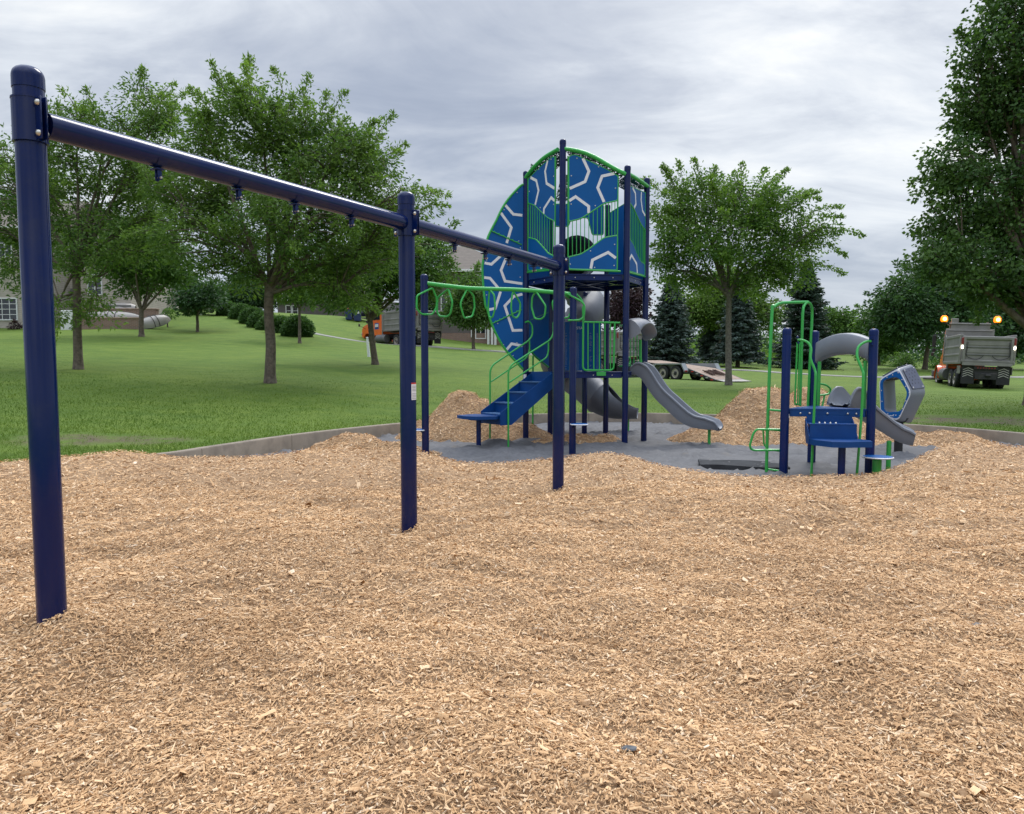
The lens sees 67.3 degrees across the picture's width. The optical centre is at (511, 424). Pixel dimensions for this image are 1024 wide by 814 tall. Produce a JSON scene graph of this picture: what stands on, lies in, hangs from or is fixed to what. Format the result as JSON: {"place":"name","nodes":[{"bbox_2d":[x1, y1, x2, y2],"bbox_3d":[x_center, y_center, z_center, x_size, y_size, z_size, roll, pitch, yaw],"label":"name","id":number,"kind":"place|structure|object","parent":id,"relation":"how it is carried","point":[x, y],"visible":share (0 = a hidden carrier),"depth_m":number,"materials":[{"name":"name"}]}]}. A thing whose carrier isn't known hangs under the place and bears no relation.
{"place":"outdoors","nodes":[
{"label":"outdoors","id":0,"kind":"place"},
{"bbox_2d":[316,333,531,354],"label":"path","id":1,"kind":"structure","parent":0,"point":[420,345],"depth_m":58.90,"materials":[{"name":"concrete"}]},
{"bbox_2d":[0,438,1023,813],"bbox_3d":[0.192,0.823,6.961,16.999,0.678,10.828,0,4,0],"label":"wood chips","id":2,"kind":"object","parent":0,"point":[592,750],"visible":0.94,"depth_m":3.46,"materials":[{"name":"beige wood"}]},
{"bbox_2d":[9,64,568,626],"bbox_3d":[-0.815,-0.164,6.033,0.251,3.242,5.795,2,5,28],"label":"swing frame","id":3,"kind":"object","parent":2,"relation":"on","point":[35,126],"visible":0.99,"depth_m":3.59,"materials":[{"name":"blue paint"}]},
{"bbox_2d":[621,745,636,750],"bbox_3d":[0.389,1.076,2.558,0.053,0.015,0.038,0,4,0],"label":"stone","id":4,"kind":"object","parent":2,"relation":"on","point":[631,747],"visible":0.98,"depth_m":2.55,"materials":[{"name":"grey stone"}]},
{"bbox_2d":[0,309,1023,461],"bbox_3d":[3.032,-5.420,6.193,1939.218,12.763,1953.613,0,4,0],"label":"lawn","id":5,"kind":"structure","parent":0,"point":[215,342],"depth_m":29.73,"materials":[{"name":"green plant"}]},
{"bbox_2d":[7,318,22,329],"bbox_3d":[-37.710,-7.445,58.536,1.526,1.239,1.577,0,4,0],"label":"garden shrub","id":6,"kind":"object","parent":5,"relation":"on","point":[13,326],"visible":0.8,"depth_m":58.31,"materials":[{"name":"brown plant"}]},
{"bbox_2d":[60,310,72,329],"bbox_3d":[-32.692,-7.391,56.711,0.900,2.000,0.500,0,4,0],"label":"utility box","id":7,"kind":"object","parent":5,"relation":"on","point":[67,326],"visible":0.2,"depth_m":56.44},
{"bbox_2d":[0,201,166,327],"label":"house","id":8,"kind":"structure","parent":5,"relation":"on","point":[9,310],"depth_m":60.63,"materials":[{"name":"beige"}]},
{"bbox_2d":[0,241,12,257],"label":"window","id":9,"kind":"structure","parent":8,"relation":"in","point":[6,250],"depth_m":59.15,"materials":[{"name":"white glass"}]},
{"bbox_2d":[0,298,17,319],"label":"window","id":10,"kind":"structure","parent":8,"relation":"in","point":[8,309],"depth_m":59.48,"materials":[{"name":"white glass"}]},
{"bbox_2d":[87,274,102,294],"bbox_3d":[-33.518,-11.221,61.813,1.200,1.690,0.103,0,4,0],"label":"window","id":11,"kind":"structure","parent":8,"relation":"in","point":[92,286],"depth_m":61.82,"materials":[{"name":"white glass"}]},
{"bbox_2d":[0,62,196,369],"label":"tree","id":12,"kind":"object","parent":5,"relation":"on","point":[81,239],"visible":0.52,"depth_m":28.01,"materials":[{"name":"green plant"}]},
{"bbox_2d":[82,317,138,328],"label":"terrace wall","id":13,"kind":"structure","parent":5,"relation":"on","point":[133,323],"depth_m":56.56,"materials":[{"name":"red brick"}]},
{"bbox_2d":[88,311,138,316],"bbox_3d":[-29.998,-8.233,57.853,4.421,0.614,1.074,2,4,-2],"label":"canoe","id":14,"kind":"object","parent":5,"relation":"on","point":[125,314],"visible":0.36,"depth_m":57.54,"materials":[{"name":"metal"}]},
{"bbox_2d":[81,308,158,317],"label":"terrace wall","id":15,"kind":"structure","parent":5,"relation":"on","point":[150,311],"depth_m":60.26,"materials":[{"name":"red brick"}]},
{"bbox_2d":[107,303,135,307],"bbox_3d":[-31.403,-9.432,61.976,2.203,0.717,1.800,0,4,0],"label":"boat cover","id":16,"kind":"object","parent":5,"relation":"on","point":[124,305],"visible":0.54,"depth_m":61.37,"materials":[{"name":"fabric"}]},
{"bbox_2d":[86,197,205,336],"bbox_3d":[-23.635,-9.965,49.337,8.423,9.209,6.154,4,6,42],"label":"tree","id":17,"kind":"object","parent":5,"relation":"on","point":[144,284],"visible":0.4,"depth_m":49.08,"materials":[{"name":"green plant"}]},
{"bbox_2d":[144,314,170,328],"bbox_3d":[-27.046,-7.810,57.850,1.228,0.788,2.931,19,30,32],"label":"canoe","id":18,"kind":"object","parent":5,"relation":"on","point":[154,321],"visible":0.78,"depth_m":57.65,"materials":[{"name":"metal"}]},
{"bbox_2d":[161,305,178,326],"bbox_3d":[-26.912,-8.436,60.605,1.603,2.070,1.469,-4,6,-43],"label":"garden shrub","id":19,"kind":"object","parent":5,"relation":"on","point":[169,312],"visible":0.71,"depth_m":60.50,"materials":[{"name":"green plant"}]},
{"bbox_2d":[166,274,175,308],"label":"house","id":20,"kind":"structure","parent":5,"relation":"on","point":[170,298],"depth_m":80.73,"materials":[{"name":"beige"}]},
{"bbox_2d":[162,271,230,331],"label":"tree","id":21,"kind":"object","parent":5,"relation":"on","point":[192,300],"visible":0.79,"depth_m":56.56,"materials":[{"name":"green plant"}]},
{"bbox_2d":[179,303,226,313],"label":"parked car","id":22,"kind":"object","parent":5,"relation":"on","point":[222,308],"visible":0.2,"depth_m":70.35,"materials":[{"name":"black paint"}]},
{"bbox_2d":[215,301,235,315],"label":"hedge shrub","id":23,"kind":"object","parent":5,"relation":"on","point":[224,311],"visible":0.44,"depth_m":70.60,"materials":[{"name":"green plant"}]},
{"bbox_2d":[227,302,250,318],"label":"hedge shrub","id":24,"kind":"object","parent":5,"relation":"on","point":[235,309],"visible":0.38,"depth_m":67.70,"materials":[{"name":"green plant"}]},
{"bbox_2d":[217,272,277,309],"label":"tree","id":25,"kind":"object","parent":5,"relation":"on","point":[258,302],"visible":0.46,"depth_m":93.20,"materials":[{"name":"green plant"}]},
{"bbox_2d":[237,306,262,323],"bbox_3d":[-22.103,-9.202,65.532,2.581,1.781,2.487,0,4,0],"label":"hedge shrub","id":26,"kind":"object","parent":5,"relation":"on","point":[246,312],"visible":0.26,"depth_m":64.80,"materials":[{"name":"green plant"}]},
{"bbox_2d":[245,310,263,327],"bbox_3d":[-20.403,-8.464,62.543,2.540,1.750,2.495,0,4,0],"label":"hedge shrub","id":27,"kind":"object","parent":5,"relation":"on","point":[253,317],"visible":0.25,"depth_m":61.79,"materials":[{"name":"green plant"}]},
{"bbox_2d":[254,315,276,329],"bbox_3d":[-19.131,-7.934,60.582,2.419,1.553,2.403,0,4,0],"label":"hedge shrub","id":28,"kind":"object","parent":5,"relation":"on","point":[259,325],"visible":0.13,"depth_m":59.81,"materials":[{"name":"green plant"}]},
{"bbox_2d":[264,314,288,332],"bbox_3d":[-17.357,-7.414,57.597,2.443,1.702,2.482,0,4,0],"label":"hedge shrub","id":29,"kind":"object","parent":5,"relation":"on","point":[279,319],"visible":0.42,"depth_m":56.88,"materials":[{"name":"green plant"}]},
{"bbox_2d":[119,52,452,383],"bbox_3d":[-7.613,-6.732,26.114,11.021,11.246,6.492,1,4,19],"label":"tree","id":30,"kind":"object","parent":5,"relation":"on","point":[302,160],"visible":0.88,"depth_m":25.52,"materials":[{"name":"green plant"}]},
{"bbox_2d":[262,259,324,343],"bbox_3d":[-14.544,-8.493,51.728,5.566,6.644,3.954,1,4,17],"label":"tree","id":31,"kind":"object","parent":5,"relation":"on","point":[298,306],"visible":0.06,"depth_m":51.54,"materials":[{"name":"green plant"}]},
{"bbox_2d":[278,313,315,336],"bbox_3d":[-15.344,-7.009,55.127,2.622,1.862,2.550,0,4,0],"label":"hedge shrub","id":32,"kind":"object","parent":5,"relation":"on","point":[289,326],"visible":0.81,"depth_m":54.40,"materials":[{"name":"green plant"}]},
{"bbox_2d":[278,283,376,318],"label":"house","id":33,"kind":"structure","parent":5,"relation":"on","point":[286,308],"depth_m":87.28,"materials":[{"name":"beige"}]},
{"bbox_2d":[285,305,291,312],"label":"window","id":34,"kind":"structure","parent":33,"relation":"in","point":[288,309],"depth_m":87.24,"materials":[{"name":"white glass"}]},
{"bbox_2d":[292,305,297,313],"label":"window","id":35,"kind":"structure","parent":33,"relation":"in","point":[294,310],"depth_m":87.27,"materials":[{"name":"white glass"}]},
{"bbox_2d":[345,308,353,319],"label":"wheeled bin","id":36,"kind":"object","parent":5,"relation":"on","point":[349,317],"visible":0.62,"depth_m":76.07,"materials":[{"name":"blue plastic"}]},
{"bbox_2d":[354,310,361,320],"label":"wheeled bin","id":37,"kind":"object","parent":5,"relation":"on","point":[357,317],"visible":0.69,"depth_m":76.06,"materials":[{"name":"blue plastic"}]},
{"bbox_2d":[344,305,371,317],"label":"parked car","id":38,"kind":"object","parent":5,"relation":"on","point":[363,315],"visible":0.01,"depth_m":77.65,"materials":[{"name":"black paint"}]},
{"bbox_2d":[366,337,369,356],"bbox_3d":[-8.185,-4.351,43.799,0.257,1.232,0.180,0,4,0],"label":"marker pipe","id":39,"kind":"object","parent":5,"relation":"on","point":[368,349],"visible":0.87,"depth_m":43.74,"materials":[{"name":"white plastic"}]},
{"bbox_2d":[288,216,465,364],"bbox_3d":[-6.205,-6.698,36.683,8.093,8.273,6.256,1,4,17],"label":"tree","id":40,"kind":"object","parent":5,"relation":"on","point":[430,259],"visible":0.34,"depth_m":35.99,"materials":[{"name":"green plant"}]},
{"bbox_2d":[358,298,442,345],"bbox_3d":[-9.494,-8.262,63.149,3.240,4.008,9.700,-4,6,-41],"label":"dump truck","id":41,"kind":"object","parent":5,"relation":"on","point":[386,326],"visible":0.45,"depth_m":61.34,"materials":[{"name":"orange paint"}]},
{"bbox_2d":[415,277,435,310],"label":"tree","id":42,"kind":"object","parent":5,"relation":"on","point":[431,308],"visible":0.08,"depth_m":89.31,"materials":[{"name":"green plant"}]},
{"bbox_2d":[438,259,491,348],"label":"tree","id":43,"kind":"object","parent":5,"relation":"on","point":[479,319],"visible":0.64,"depth_m":58.93,"materials":[{"name":"green plant"}]},
{"bbox_2d":[434,246,500,344],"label":"house","id":44,"kind":"structure","parent":5,"relation":"on","point":[468,257],"depth_m":74.49,"materials":[{"name":"beige"}]},
{"bbox_2d":[441,295,449,310],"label":"window","id":45,"kind":"structure","parent":44,"relation":"in","point":[442,299],"depth_m":74.30,"materials":[{"name":"white glass"}]},
{"bbox_2d":[475,325,485,338],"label":"window","id":46,"kind":"structure","parent":44,"relation":"in","point":[483,331],"depth_m":74.46,"materials":[{"name":"white glass"}]},
{"bbox_2d":[149,413,1023,457],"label":"concrete curb","id":47,"kind":"structure","parent":5,"relation":"on","point":[274,444],"depth_m":15.86,"materials":[{"name":"grey concrete"}]},
{"bbox_2d":[601,330,641,370],"bbox_3d":[4.988,-5.350,52.610,3.240,4.008,9.700,-3,5,-33],"label":"dump truck","id":48,"kind":"object","parent":5,"relation":"on","point":[618,345],"visible":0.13,"depth_m":48.58,"materials":[{"name":"grey metal"}]},
{"bbox_2d":[601,284,659,330],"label":"tree","id":49,"kind":"object","parent":5,"relation":"on","point":[616,304],"visible":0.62,"depth_m":66.95,"materials":[{"name":"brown plant"}]},
{"bbox_2d":[648,281,703,363],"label":"spruce","id":50,"kind":"object","parent":5,"relation":"on","point":[671,340],"visible":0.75,"depth_m":60.85,"materials":[{"name":"green plant"}]},
{"bbox_2d":[629,360,751,381],"bbox_3d":[9.849,-3.171,45.264,3.060,1.232,8.752,-3,5,-33],"label":"flatbed trailer","id":51,"kind":"object","parent":5,"relation":"on","point":[668,370],"visible":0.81,"depth_m":43.80,"materials":[{"name":"grey wood"}]},
{"bbox_2d":[702,369,724,374],"bbox_3d":[11.259,-2.885,42.788,1.164,0.343,0.856,-3,5,-33],"label":"chain","id":52,"kind":"object","parent":51,"relation":"on","point":[715,371],"visible":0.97,"depth_m":42.72,"materials":[{"name":"metal"}]},
{"bbox_2d":[694,322,718,360],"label":"spruce","id":53,"kind":"object","parent":5,"relation":"on","point":[707,341],"visible":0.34,"depth_m":73.06,"materials":[{"name":"green plant"}]},
{"bbox_2d":[681,263,788,342],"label":"tree","id":54,"kind":"object","parent":5,"relation":"on","point":[700,315],"visible":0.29,"depth_m":70.69,"materials":[{"name":"green plant"}]},
{"bbox_2d":[703,278,767,366],"bbox_3d":[17.996,-8.040,61.609,4.962,7.465,5.283,0,4,0],"label":"spruce","id":55,"kind":"object","parent":5,"relation":"on","point":[745,348],"visible":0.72,"depth_m":60.84,"materials":[{"name":"green plant"}]},
{"bbox_2d":[640,156,867,384],"bbox_3d":[10.574,-6.496,33.305,9.862,10.227,5.406,0,4,0],"label":"tree","id":56,"kind":"object","parent":5,"relation":"on","point":[760,217],"visible":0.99,"depth_m":33.03,"materials":[{"name":"green plant"}]},
{"bbox_2d":[685,330,835,361],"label":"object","id":57,"kind":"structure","parent":5,"relation":"on","point":[693,346],"depth_m":86.31,"materials":[{"name":"green plant"}]},
{"bbox_2d":[758,259,848,370],"bbox_3d":[24.495,-8.967,64.607,6.984,9.661,7.003,0,4,0],"label":"spruce","id":58,"kind":"object","parent":5,"relation":"on","point":[814,297],"visible":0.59,"depth_m":63.78,"materials":[{"name":"green plant"}]},
{"bbox_2d":[652,322,1023,363],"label":"woods","id":59,"kind":"object","parent":5,"relation":"on","point":[937,353],"visible":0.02,"depth_m":101.21,"materials":[{"name":"green plant"}]},
{"bbox_2d":[819,305,859,333],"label":"tree","id":60,"kind":"object","parent":5,"relation":"on","point":[838,321],"visible":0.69,"depth_m":128.02,"materials":[{"name":"green plant"}]},
{"bbox_2d":[847,295,914,364],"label":"tree","id":61,"kind":"object","parent":5,"relation":"on","point":[886,348],"visible":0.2,"depth_m":88.43,"materials":[{"name":"green plant"}]},
{"bbox_2d":[887,352,920,367],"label":"garden shrub","id":62,"kind":"object","parent":5,"relation":"on","point":[907,358],"visible":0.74,"depth_m":74.33,"materials":[{"name":"green plant"}]},
{"bbox_2d":[920,357,939,368],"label":"garden shrub","id":63,"kind":"object","parent":5,"relation":"on","point":[933,366],"visible":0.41,"depth_m":71.73,"materials":[{"name":"green plant"}]},
{"bbox_2d":[856,227,1004,369],"bbox_3d":[34.467,-10.484,64.346,10.820,12.252,9.701,0,4,0],"label":"tree","id":64,"kind":"object","parent":5,"relation":"on","point":[909,311],"visible":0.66,"depth_m":62.02,"materials":[{"name":"green plant"}]},
{"bbox_2d":[896,0,1023,404],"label":"tree","id":65,"kind":"object","parent":5,"relation":"on","point":[986,214],"visible":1,"depth_m":22.96,"materials":[{"name":"green plant"}]},
{"bbox_2d":[923,315,1016,388],"bbox_3d":[26.618,-4.235,44.846,3.240,4.188,9.700,4,5,20],"label":"dump truck","id":66,"kind":"object","parent":5,"relation":"on","point":[970,352],"visible":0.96,"depth_m":40.85,"materials":[{"name":"metal"}]},
{"bbox_2d":[935,257,1023,357],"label":"tree","id":67,"kind":"object","parent":5,"relation":"on","point":[1007,325],"visible":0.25,"depth_m":73.80,"materials":[{"name":"green plant"}]},
{"bbox_2d":[0,0,1023,352],"label":"sky","id":68,"kind":"structure","parent":0,"point":[841,94],"materials":[{"name":"grey"}]},
{"bbox_2d":[238,421,1021,476],"bbox_3d":[2.270,0.383,15.710,22.540,0.204,14.280,0,4,0],"label":"landscape fabric","id":69,"kind":"object","parent":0,"point":[657,447],"visible":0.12,"depth_m":14.42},
{"bbox_2d":[298,431,440,455],"bbox_3d":[-2.652,0.415,14.213,2.789,0.531,1.890,0,4,0],"label":"mulch pile","id":70,"kind":"object","parent":69,"relation":"on","point":[351,440],"visible":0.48,"depth_m":14.07,"materials":[{"name":"brown wood"}]},
{"bbox_2d":[395,389,552,442],"bbox_3d":[-0.830,-0.215,17.962,4.340,1.244,4.060,0,4,0],"label":"mulch pile","id":71,"kind":"object","parent":69,"relation":"on","point":[445,423],"visible":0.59,"depth_m":17.04,"materials":[{"name":"brown wood"}]},
{"bbox_2d":[416,274,587,453],"bbox_3d":[-0.213,-0.844,13.558,3.192,3.497,0.521,-1,4,-9],"label":"ring ladder","id":72,"kind":"object","parent":69,"relation":"on","point":[425,283],"visible":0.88,"depth_m":13.39,"materials":[{"name":"blue metal"}]},
{"bbox_2d":[531,432,619,443],"bbox_3d":[1.465,0.339,16.489,2.730,0.350,2.240,0,4,0],"label":"mulch pile","id":73,"kind":"object","parent":69,"relation":"on","point":[581,438],"visible":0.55,"depth_m":16.22,"materials":[{"name":"brown wood"}]},
{"bbox_2d":[457,139,722,446],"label":"play tower","id":74,"kind":"structure","parent":69,"relation":"on","point":[532,215],"depth_m":16.13,"materials":[{"name":"blue paint"}]},
{"bbox_2d":[698,459,789,470],"bbox_3d":[3.750,0.707,12.535,1.384,0.186,0.765,1,4,10],"label":"fabric flap","id":75,"kind":"object","parent":69,"relation":"on","point":[730,465],"visible":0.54,"depth_m":12.29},
{"bbox_2d":[666,386,893,446],"bbox_3d":[6.015,-0.221,17.250,6.230,1.355,5.040,0,4,0],"label":"mulch pile","id":76,"kind":"object","parent":69,"relation":"on","point":[741,417],"visible":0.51,"depth_m":16.38,"materials":[{"name":"brown wood"}]},
{"bbox_2d":[749,301,915,476],"bbox_3d":[4.940,-0.424,11.590,2.280,2.949,1.641,-3,5,-39],"label":"play structure","id":77,"kind":"object","parent":69,"relation":"on","point":[832,425],"visible":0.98,"depth_m":11.38,"materials":[{"name":"blue metal"}]},
{"bbox_2d":[862,455,893,473],"bbox_3d":[5.238,0.725,11.033,0.420,0.538,0.420,0,4,0],"label":"stepping stool","id":78,"kind":"object","parent":69,"relation":"on","point":[877,463],"visible":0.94,"depth_m":10.97,"materials":[{"name":"green plastic"}]},
{"bbox_2d":[879,364,924,451],"bbox_3d":[7.238,-0.236,14.321,0.647,1.773,0.767,4,6,44],"label":"pentagon pod","id":79,"kind":"object","parent":69,"relation":"on","point":[908,377],"visible":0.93,"depth_m":14.17,"materials":[{"name":"grey plastic"}]},
{"bbox_2d":[875,429,992,447],"bbox_3d":[8.370,0.308,16.211,4.340,0.452,3.290,0,4,0],"label":"mulch pile","id":80,"kind":"object","parent":69,"relation":"on","point":[939,438],"visible":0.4,"depth_m":15.78,"materials":[{"name":"brown wood"}]},
{"bbox_2d":[721,369,1023,377],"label":"path","id":81,"kind":"structure","parent":0,"point":[837,375],"depth_m":53.71,"materials":[{"name":"concrete"}]}
]}

